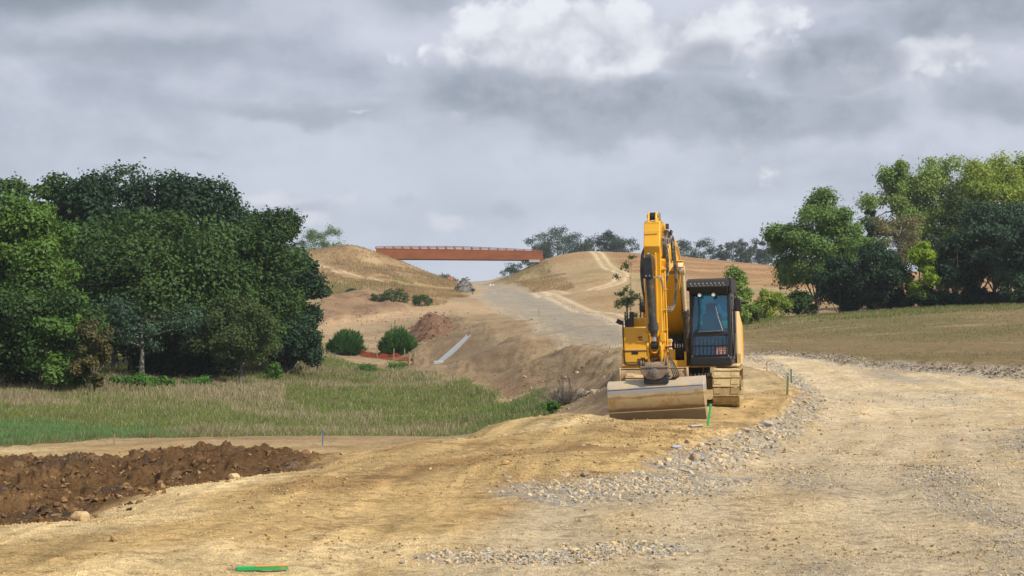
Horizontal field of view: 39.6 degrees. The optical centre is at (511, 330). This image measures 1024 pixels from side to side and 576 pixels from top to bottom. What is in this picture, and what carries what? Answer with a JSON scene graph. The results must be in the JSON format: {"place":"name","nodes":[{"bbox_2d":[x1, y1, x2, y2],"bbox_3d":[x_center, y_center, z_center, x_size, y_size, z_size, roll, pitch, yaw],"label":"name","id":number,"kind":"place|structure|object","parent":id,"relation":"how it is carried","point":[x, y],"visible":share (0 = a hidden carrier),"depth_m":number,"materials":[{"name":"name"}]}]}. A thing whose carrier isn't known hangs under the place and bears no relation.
{"place":"outdoors","nodes":[
{"label":"outdoors","id":0,"kind":"place"},
{"bbox_2d":[0,440,339,525],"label":"mud bank","id":1,"kind":"structure","parent":0,"point":[138,475],"depth_m":20.41,"materials":[{"name":"soil"}]},
{"bbox_2d":[0,441,340,527],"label":"mud clods","id":2,"kind":"object","parent":1,"relation":"on","point":[73,509],"visible":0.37,"depth_m":17.18,"materials":[{"name":"soil"}]},
{"bbox_2d":[0,340,565,446],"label":"meadow","id":3,"kind":"structure","parent":0,"point":[454,395],"depth_m":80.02,"materials":[{"name":"plant"}]},
{"bbox_2d":[0,171,68,316],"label":"oak tree","id":4,"kind":"object","parent":3,"relation":"on","point":[18,186],"visible":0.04,"depth_m":98.56,"materials":[{"name":"green plant"}]},
{"bbox_2d":[0,190,94,384],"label":"oak tree","id":5,"kind":"object","parent":3,"relation":"on","point":[36,239],"visible":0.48,"depth_m":78.67,"materials":[{"name":"green plant"}]},
{"bbox_2d":[0,269,115,387],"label":"oak tree","id":6,"kind":"object","parent":3,"relation":"on","point":[19,305],"visible":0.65,"depth_m":76.37,"materials":[{"name":"green plant"}]},
{"bbox_2d":[31,170,87,283],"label":"oak tree","id":7,"kind":"object","parent":3,"relation":"on","point":[45,192],"visible":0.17,"depth_m":103.34,"materials":[{"name":"green plant"}]},
{"bbox_2d":[20,312,103,389],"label":"hazel bush","id":8,"kind":"object","parent":3,"relation":"on","point":[56,370],"visible":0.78,"depth_m":75.02,"materials":[{"name":"green plant"}]},
{"bbox_2d":[65,323,99,386],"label":"hawthorn bush","id":9,"kind":"object","parent":3,"relation":"on","point":[88,368],"visible":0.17,"depth_m":76.81,"materials":[{"name":"green plant"}]},
{"bbox_2d":[68,318,114,390],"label":"hawthorn bush","id":10,"kind":"object","parent":3,"relation":"on","point":[99,343],"visible":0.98,"depth_m":74.61,"materials":[{"name":"green plant"}]},
{"bbox_2d":[49,157,198,367],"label":"oak tree","id":11,"kind":"object","parent":3,"relation":"on","point":[99,196],"visible":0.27,"depth_m":103.00,"materials":[{"name":"green plant"}]},
{"bbox_2d":[109,372,176,388],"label":"bramble patch","id":12,"kind":"object","parent":3,"relation":"on","point":[139,377],"visible":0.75,"depth_m":78.23,"materials":[{"name":"green plant"}]},
{"bbox_2d":[81,289,217,373],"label":"hawthorn tree","id":13,"kind":"object","parent":3,"relation":"on","point":[117,311],"visible":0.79,"depth_m":85.95,"materials":[{"name":"green plant"}]},
{"bbox_2d":[55,202,272,375],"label":"oak tree","id":14,"kind":"object","parent":3,"relation":"on","point":[117,260],"visible":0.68,"depth_m":89.21,"materials":[{"name":"green plant"}]},
{"bbox_2d":[111,319,248,379],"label":"hazel bush","id":15,"kind":"object","parent":3,"relation":"on","point":[196,365],"visible":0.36,"depth_m":89.39,"materials":[{"name":"green plant"}]},
{"bbox_2d":[112,168,254,278],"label":"oak tree","id":16,"kind":"object","parent":3,"relation":"on","point":[196,196],"visible":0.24,"depth_m":104.25,"materials":[{"name":"green plant"}]},
{"bbox_2d":[179,375,215,386],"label":"bramble patch","id":17,"kind":"object","parent":3,"relation":"on","point":[202,379],"visible":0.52,"depth_m":81.58,"materials":[{"name":"green plant"}]},
{"bbox_2d":[179,291,283,384],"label":"birch tree","id":18,"kind":"object","parent":3,"relation":"on","point":[252,327],"visible":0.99,"depth_m":86.15,"materials":[{"name":"green plant"}]},
{"bbox_2d":[167,216,325,376],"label":"oak tree","id":19,"kind":"object","parent":3,"relation":"on","point":[264,251],"visible":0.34,"depth_m":95.99,"materials":[{"name":"green plant"}]},
{"bbox_2d":[263,361,283,379],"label":"bramble patch","id":20,"kind":"object","parent":3,"relation":"on","point":[273,372],"visible":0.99,"depth_m":97.75,"materials":[{"name":"green plant"}]},
{"bbox_2d":[243,204,318,363],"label":"oak tree","id":21,"kind":"object","parent":3,"relation":"on","point":[290,225],"visible":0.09,"depth_m":109.80,"materials":[{"name":"green plant"}]},
{"bbox_2d":[260,317,326,374],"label":"hazel bush","id":22,"kind":"object","parent":3,"relation":"on","point":[299,340],"visible":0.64,"depth_m":103.39,"materials":[{"name":"green plant"}]},
{"bbox_2d":[279,247,333,370],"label":"oak tree","id":23,"kind":"object","parent":3,"relation":"on","point":[310,279],"visible":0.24,"depth_m":106.81,"materials":[{"name":"green plant"}]},
{"bbox_2d":[352,362,377,371],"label":"rough tussock","id":24,"kind":"object","parent":3,"relation":"on","point":[363,367],"visible":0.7,"depth_m":117.81,"materials":[{"name":"green plant"}]},
{"bbox_2d":[317,290,412,323],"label":"cut slope","id":25,"kind":"structure","parent":0,"point":[356,301],"depth_m":197.97,"materials":[{"name":"soil"}]},
{"bbox_2d":[370,291,389,301],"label":"scrub bush","id":26,"kind":"object","parent":25,"relation":"on","point":[374,297],"visible":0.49,"depth_m":212.94,"materials":[{"name":"green plant"}]},
{"bbox_2d":[378,288,408,302],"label":"scrub bush","id":27,"kind":"object","parent":25,"relation":"on","point":[397,295],"visible":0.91,"depth_m":204.43,"materials":[{"name":"green plant"}]},
{"bbox_2d":[307,244,574,309],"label":"hillside","id":28,"kind":"structure","parent":0,"point":[381,260],"depth_m":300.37,"materials":[{"name":"plant"}]},
{"bbox_2d":[297,223,346,249],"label":"tree","id":29,"kind":"object","parent":28,"relation":"on","point":[311,237],"visible":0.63,"depth_m":398.56,"materials":[{"name":"green plant"}]},
{"bbox_2d":[411,294,433,305],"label":"scrub bush","id":30,"kind":"object","parent":28,"relation":"on","point":[417,300],"visible":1,"depth_m":203.34,"materials":[{"name":"green plant"}]},
{"bbox_2d":[375,246,542,263],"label":"footbridge","id":31,"kind":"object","parent":28,"relation":"on","point":[466,254],"visible":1,"depth_m":329.96,"materials":[{"name":"metal"}]},
{"bbox_2d":[0,274,1023,575],"bbox_3d":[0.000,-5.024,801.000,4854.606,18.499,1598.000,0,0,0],"label":"ground","id":32,"kind":"structure","parent":0,"point":[448,516],"depth_m":15.38,"materials":[{"name":"soil"}]},
{"bbox_2d":[70,511,89,520],"bbox_3d":[-4.009,1.731,13.195,0.160,0.117,0.110,0,0,18],"label":"stone","id":33,"kind":"object","parent":32,"relation":"on","point":[80,515],"visible":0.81,"depth_m":13.16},
{"bbox_2d":[228,473,238,478],"bbox_3d":[-3.240,1.707,16.602,0.118,0.085,0.096,0,0,22],"label":"stone","id":34,"kind":"object","parent":32,"relation":"on","point":[233,475],"visible":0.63,"depth_m":16.57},
{"bbox_2d":[226,565,287,570],"bbox_3d":[-1.798,1.674,10.047,0.432,0.034,0.042,-1,2,-3],"label":"fallen lath","id":35,"kind":"object","parent":32,"relation":"on","point":[261,567],"visible":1,"depth_m":10.03,"materials":[{"name":"green paint"}]},
{"bbox_2d":[323,329,367,354],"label":"willow bush","id":36,"kind":"object","parent":32,"relation":"on","point":[344,341],"visible":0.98,"depth_m":139.06,"materials":[{"name":"green plant"}]},
{"bbox_2d":[360,345,413,360],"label":"orange net fence","id":37,"kind":"object","parent":32,"relation":"on","point":[363,353],"visible":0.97,"depth_m":137.25,"materials":[{"name":"brown plastic"}]},
{"bbox_2d":[384,359,407,368],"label":"rough tussock","id":38,"kind":"object","parent":32,"relation":"on","point":[393,365],"visible":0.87,"depth_m":131.92,"materials":[{"name":"green plant"}]},
{"bbox_2d":[377,322,419,353],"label":"willow bush","id":39,"kind":"object","parent":32,"relation":"on","point":[400,340],"visible":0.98,"depth_m":137.89,"materials":[{"name":"green plant"}]},
{"bbox_2d":[408,352,419,364],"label":"old gate post","id":40,"kind":"object","parent":32,"relation":"on","point":[414,357],"visible":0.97,"depth_m":133.89,"materials":[{"name":"brown wood"}]},
{"bbox_2d":[454,277,474,292],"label":"gravel heap","id":41,"kind":"object","parent":32,"relation":"on","point":[464,285],"visible":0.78,"depth_m":269.27,"materials":[{"name":"gravel"}]},
{"bbox_2d":[322,303,619,410],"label":"rough soil","id":42,"kind":"structure","parent":32,"relation":"on","point":[565,377],"depth_m":136.37,"materials":[{"name":"soil"}]},
{"bbox_2d":[0,407,1023,575],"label":"sand crumbs","id":43,"kind":"object","parent":32,"relation":"on","point":[490,465],"visible":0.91,"depth_m":13.65,"materials":[{"name":"sand"}]},
{"bbox_2d":[10,385,1023,575],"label":"loose clods","id":44,"kind":"object","parent":32,"relation":"on","point":[617,515],"visible":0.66,"depth_m":14.33,"materials":[{"name":"soil"}]},
{"bbox_2d":[541,400,561,413],"bbox_3d":[1.483,3.130,54.425,0.723,0.946,0.726,0,0,40],"label":"bush","id":45,"kind":"object","parent":32,"relation":"on","point":[552,406],"visible":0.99,"depth_m":54.38,"materials":[{"name":"green plant"}]},
{"bbox_2d":[607,212,743,419],"bbox_3d":[4.092,-0.298,34.831,3.049,4.712,7.680,-2,0,12],"label":"excavator","id":46,"kind":"object","parent":32,"relation":"on","point":[672,352],"visible":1,"depth_m":33.55,"materials":[{"name":"metal"}]},
{"bbox_2d":[736,311,741,352],"bbox_3d":[5.807,0.132,36.694,0.150,1.430,1.420,-2,0,12],"label":"panel","id":47,"kind":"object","parent":46,"relation":"in","point":[738,320],"depth_m":36.20,"materials":[{"name":"yellow paint"}]},
{"bbox_2d":[689,453,700,460],"bbox_3d":[2.465,1.710,19.211,0.139,0.134,0.140,0,0,43],"label":"stone","id":48,"kind":"object","parent":32,"relation":"on","point":[695,456],"visible":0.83,"depth_m":19.16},
{"bbox_2d":[707,404,711,425],"bbox_3d":[3.767,1.650,27.200,0.111,0.499,0.024,0,0,0],"label":"marker stake","id":49,"kind":"object","parent":32,"relation":"on","point":[709,413],"visible":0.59,"depth_m":27.19,"materials":[{"name":"green paint"}]},
{"bbox_2d":[642,355,839,473],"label":"rubble berm","id":50,"kind":"structure","parent":32,"relation":"on","point":[686,460],"depth_m":26.52,"materials":[{"name":"gravel"}]},
{"bbox_2d":[759,420,772,426],"bbox_3d":[5.253,1.938,29.499,0.295,0.172,0.205,0,0,-4],"label":"stone","id":51,"kind":"object","parent":32,"relation":"on","point":[767,423],"visible":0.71,"depth_m":29.43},
{"bbox_2d":[0,0,1023,281],"label":"sky","id":52,"kind":"structure","parent":0,"point":[499,124],"materials":[{"name":"grey"}]},
{"bbox_2d":[421,315,618,415],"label":"embankment","id":53,"kind":"structure","parent":0,"point":[487,361],"depth_m":107.70,"materials":[{"name":"soil"}]},
{"bbox_2d":[408,312,454,341],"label":"soil heap","id":54,"kind":"object","parent":53,"relation":"on","point":[429,326],"visible":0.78,"depth_m":148.03,"materials":[{"name":"soil"}]},
{"bbox_2d":[433,326,471,363],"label":"drainage chute","id":55,"kind":"object","parent":53,"relation":"on","point":[454,349],"visible":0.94,"depth_m":133.96,"materials":[{"name":"grey concrete"}]},
{"bbox_2d":[521,372,599,405],"bbox_3d":[2.193,2.368,56.944,3.249,1.448,2.341,0,0,-31],"label":"dead shrub","id":56,"kind":"object","parent":53,"relation":"on","point":[563,395],"visible":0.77,"depth_m":56.90,"materials":[{"name":"plant"}]},
{"bbox_2d":[505,260,574,291],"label":"cutting bank","id":57,"kind":"structure","parent":0,"point":[535,272],"depth_m":321.62,"materials":[{"name":"soil"}]},
{"bbox_2d":[415,280,1023,575],"bbox_3d":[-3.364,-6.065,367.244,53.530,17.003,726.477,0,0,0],"label":"haul road","id":58,"kind":"structure","parent":0,"point":[844,382],"depth_m":14.51,"materials":[{"name":"gravel"}]},
{"bbox_2d":[479,299,619,345],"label":"road edge stone","id":59,"kind":"object","parent":58,"relation":"on","point":[534,323],"visible":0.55,"depth_m":135.37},
{"bbox_2d":[393,537,724,569],"bbox_3d":[0.396,1.711,10.941,2.687,0.119,1.317,0,0,-26],"label":"crushed stone","id":60,"kind":"object","parent":58,"relation":"on","point":[621,549],"visible":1,"depth_m":10.85,"materials":[{"name":"gravel"}]},
{"bbox_2d":[500,280,746,351],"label":"road edge stone","id":61,"kind":"object","parent":58,"relation":"on","point":[574,308],"visible":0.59,"depth_m":179.74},
{"bbox_2d":[612,254,643,321],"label":"young tree","id":62,"kind":"object","parent":58,"relation":"on","point":[621,302],"visible":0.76,"depth_m":94.92,"materials":[{"name":"green plant"}]},
{"bbox_2d":[477,467,803,507],"bbox_3d":[1.495,1.677,15.472,3.746,0.228,3.662,0,0,0],"label":"crushed stone","id":63,"kind":"object","parent":58,"relation":"on","point":[643,486],"visible":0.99,"depth_m":15.35,"materials":[{"name":"gravel"}]},
{"bbox_2d":[744,349,1023,378],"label":"crushed stone","id":64,"kind":"object","parent":58,"relation":"on","point":[942,368],"visible":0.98,"depth_m":50.41,"materials":[{"name":"gravel"}]},
{"bbox_2d":[471,385,1023,575],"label":"loose gravel","id":65,"kind":"structure","parent":0,"point":[942,472],"depth_m":15.32,"materials":[{"name":"gravel"}]},
{"bbox_2d":[492,251,1013,320],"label":"hillside","id":66,"kind":"structure","parent":0,"point":[589,274],"depth_m":250.91,"materials":[{"name":"soil"}]},
{"bbox_2d":[496,262,522,277],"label":"tree","id":67,"kind":"object","parent":66,"relation":"on","point":[511,269],"visible":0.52,"depth_m":418.91,"materials":[{"name":"green plant"}]},
{"bbox_2d":[521,232,554,266],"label":"tree","id":68,"kind":"object","parent":66,"relation":"on","point":[536,247],"visible":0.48,"depth_m":429.11,"materials":[{"name":"green plant"}]},
{"bbox_2d":[530,225,585,259],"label":"tree","id":69,"kind":"object","parent":66,"relation":"on","point":[567,241],"visible":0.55,"depth_m":430.19,"materials":[{"name":"green plant"}]},
{"bbox_2d":[572,233,609,252],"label":"tree","id":70,"kind":"object","parent":66,"relation":"on","point":[589,245],"visible":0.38,"depth_m":433.75,"materials":[{"name":"green plant"}]},
{"bbox_2d":[596,229,621,251],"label":"tree","id":71,"kind":"object","parent":66,"relation":"on","point":[610,246],"visible":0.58,"depth_m":434.47,"materials":[{"name":"green plant"}]},
{"bbox_2d":[610,235,639,252],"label":"tree","id":72,"kind":"object","parent":66,"relation":"on","point":[623,242],"visible":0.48,"depth_m":432.89,"materials":[{"name":"green plant"}]},
{"bbox_2d":[678,238,701,257],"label":"poplar tree","id":73,"kind":"object","parent":66,"relation":"on","point":[683,245],"visible":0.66,"depth_m":438.36,"materials":[{"name":"green plant"}]},
{"bbox_2d":[690,237,717,259],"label":"poplar tree","id":74,"kind":"object","parent":66,"relation":"on","point":[711,251],"visible":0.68,"depth_m":438.91,"materials":[{"name":"green plant"}]},
{"bbox_2d":[710,244,729,260],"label":"poplar tree","id":75,"kind":"object","parent":66,"relation":"on","point":[719,253],"visible":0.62,"depth_m":439.50,"materials":[{"name":"green plant"}]},
{"bbox_2d":[719,240,742,261],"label":"poplar tree","id":76,"kind":"object","parent":66,"relation":"on","point":[731,246],"visible":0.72,"depth_m":439.27,"materials":[{"name":"green plant"}]},
{"bbox_2d":[735,238,755,262],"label":"poplar tree","id":77,"kind":"object","parent":66,"relation":"on","point":[746,253],"visible":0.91,"depth_m":439.23,"materials":[{"name":"green plant"}]},
{"bbox_2d":[740,238,763,263],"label":"poplar tree","id":78,"kind":"object","parent":66,"relation":"on","point":[750,249],"visible":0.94,"depth_m":439.24,"materials":[{"name":"green plant"}]},
{"bbox_2d":[754,240,773,264],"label":"poplar tree","id":79,"kind":"object","parent":66,"relation":"on","point":[765,255],"visible":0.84,"depth_m":438.29,"materials":[{"name":"green plant"}]},
{"bbox_2d":[612,252,1009,289],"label":"ploughed field","id":80,"kind":"structure","parent":0,"point":[702,268],"depth_m":303.01,"materials":[{"name":"soil"}]},
{"bbox_2d":[742,302,1023,368],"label":"field","id":81,"kind":"structure","parent":0,"point":[886,346],"depth_m":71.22,"materials":[{"name":"plant"}]},
{"bbox_2d":[711,264,759,323],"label":"alder tree","id":82,"kind":"object","parent":81,"relation":"on","point":[737,275],"visible":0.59,"depth_m":87.68,"materials":[{"name":"green plant"}]},
{"bbox_2d":[745,305,762,323],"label":"round bush","id":83,"kind":"object","parent":81,"relation":"on","point":[755,316],"visible":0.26,"depth_m":99.78,"materials":[{"name":"green plant"}]},
{"bbox_2d":[754,285,793,318],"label":"round bush","id":84,"kind":"object","parent":81,"relation":"on","point":[775,300],"visible":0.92,"depth_m":111.49,"materials":[{"name":"green plant"}]},
{"bbox_2d":[780,288,817,315],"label":"hawthorn bush","id":85,"kind":"object","parent":81,"relation":"on","point":[802,300],"visible":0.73,"depth_m":118.45,"materials":[{"name":"green plant"}]},
{"bbox_2d":[759,185,875,313],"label":"maple tree","id":86,"kind":"object","parent":81,"relation":"on","point":[801,241],"visible":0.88,"depth_m":123.70,"materials":[{"name":"green plant"}]},
{"bbox_2d":[809,254,873,312],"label":"hawthorn tree","id":87,"kind":"object","parent":81,"relation":"on","point":[820,280],"visible":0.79,"depth_m":118.31,"materials":[{"name":"green plant"}]},
{"bbox_2d":[824,223,881,291],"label":"maple tree","id":88,"kind":"object","parent":81,"relation":"on","point":[841,251],"visible":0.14,"depth_m":127.25,"materials":[{"name":"green plant"}]},
{"bbox_2d":[835,290,885,312],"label":"hawthorn bush","id":89,"kind":"object","parent":81,"relation":"on","point":[870,307],"visible":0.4,"depth_m":119.05,"materials":[{"name":"green plant"}]},
{"bbox_2d":[830,235,918,309],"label":"hawthorn tree","id":90,"kind":"object","parent":81,"relation":"on","point":[882,284],"visible":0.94,"depth_m":117.00,"materials":[{"name":"green plant"}]},
{"bbox_2d":[864,209,890,266],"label":"dark tree","id":91,"kind":"object","parent":81,"relation":"on","point":[868,226],"visible":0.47,"depth_m":133.91,"materials":[{"name":"green plant"}]},
{"bbox_2d":[848,155,940,289],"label":"poplar tree","id":92,"kind":"object","parent":81,"relation":"on","point":[896,187],"visible":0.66,"depth_m":148.99,"materials":[{"name":"green plant"}]},
{"bbox_2d":[882,298,908,309],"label":"hawthorn bush","id":93,"kind":"object","parent":81,"relation":"on","point":[893,305],"visible":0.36,"depth_m":118.82,"materials":[{"name":"green plant"}]},
{"bbox_2d":[873,212,929,287],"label":"dead tree","id":94,"kind":"object","parent":81,"relation":"on","point":[889,230],"visible":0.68,"depth_m":131.42,"materials":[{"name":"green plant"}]},
{"bbox_2d":[894,280,935,307],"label":"hawthorn bush","id":95,"kind":"object","parent":81,"relation":"on","point":[905,300],"visible":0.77,"depth_m":116.14,"materials":[{"name":"green plant"}]},
{"bbox_2d":[900,240,943,307],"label":"lime tree","id":96,"kind":"object","parent":81,"relation":"on","point":[921,256],"visible":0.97,"depth_m":115.77,"materials":[{"name":"green plant"}]},
{"bbox_2d":[890,153,973,290],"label":"poplar tree","id":97,"kind":"object","parent":81,"relation":"on","point":[937,174],"visible":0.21,"depth_m":148.40,"materials":[{"name":"green plant"}]},
{"bbox_2d":[925,289,962,306],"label":"hawthorn bush","id":98,"kind":"object","parent":81,"relation":"on","point":[953,297],"visible":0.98,"depth_m":115.26,"materials":[{"name":"green plant"}]},
{"bbox_2d":[923,183,976,292],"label":"poplar tree","id":99,"kind":"object","parent":81,"relation":"on","point":[953,203],"visible":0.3,"depth_m":139.23,"materials":[{"name":"green plant"}]},
{"bbox_2d":[940,292,972,305],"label":"hawthorn bush","id":100,"kind":"object","parent":81,"relation":"on","point":[966,296],"visible":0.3,"depth_m":116.35,"materials":[{"name":"green plant"}]},
{"bbox_2d":[931,233,987,305],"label":"dark oak","id":101,"kind":"object","parent":81,"relation":"on","point":[954,273],"visible":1,"depth_m":115.59,"materials":[{"name":"green plant"}]},
{"bbox_2d":[922,155,1018,287],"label":"poplar tree","id":102,"kind":"object","parent":81,"relation":"on","point":[976,175],"visible":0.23,"depth_m":146.59,"materials":[{"name":"green plant"}]},
{"bbox_2d":[933,197,1023,291],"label":"dark oak","id":103,"kind":"object","parent":81,"relation":"on","point":[983,222],"visible":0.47,"depth_m":116.43,"materials":[{"name":"green plant"}]},
{"bbox_2d":[958,286,1000,305],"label":"hawthorn bush","id":104,"kind":"object","parent":81,"relation":"on","point":[980,296],"visible":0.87,"depth_m":115.91,"materials":[{"name":"green plant"}]},
{"bbox_2d":[979,150,1023,289],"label":"poplar tree","id":105,"kind":"object","parent":81,"relation":"on","point":[1010,175],"visible":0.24,"depth_m":148.99,"materials":[{"name":"green plant"}]},
{"bbox_2d":[986,288,1019,305],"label":"hawthorn bush","id":106,"kind":"object","parent":81,"relation":"on","point":[1002,298],"visible":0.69,"depth_m":115.64,"materials":[{"name":"green plant"}]},
{"bbox_2d":[985,213,1023,295],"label":"dark oak","id":107,"kind":"object","parent":81,"relation":"on","point":[1010,267],"visible":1,"depth_m":111.24,"materials":[{"name":"green plant"}]},
{"bbox_2d":[1001,150,1023,205],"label":"poplar tree","id":108,"kind":"object","parent":81,"relation":"on","point":[1021,159],"visible":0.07,"depth_m":151.93,"materials":[{"name":"green plant"}]},
{"bbox_2d":[1005,290,1023,303],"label":"hawthorn bush","id":109,"kind":"object","parent":81,"relation":"on","point":[1017,298],"visible":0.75,"depth_m":115.38,"materials":[{"name":"green plant"}]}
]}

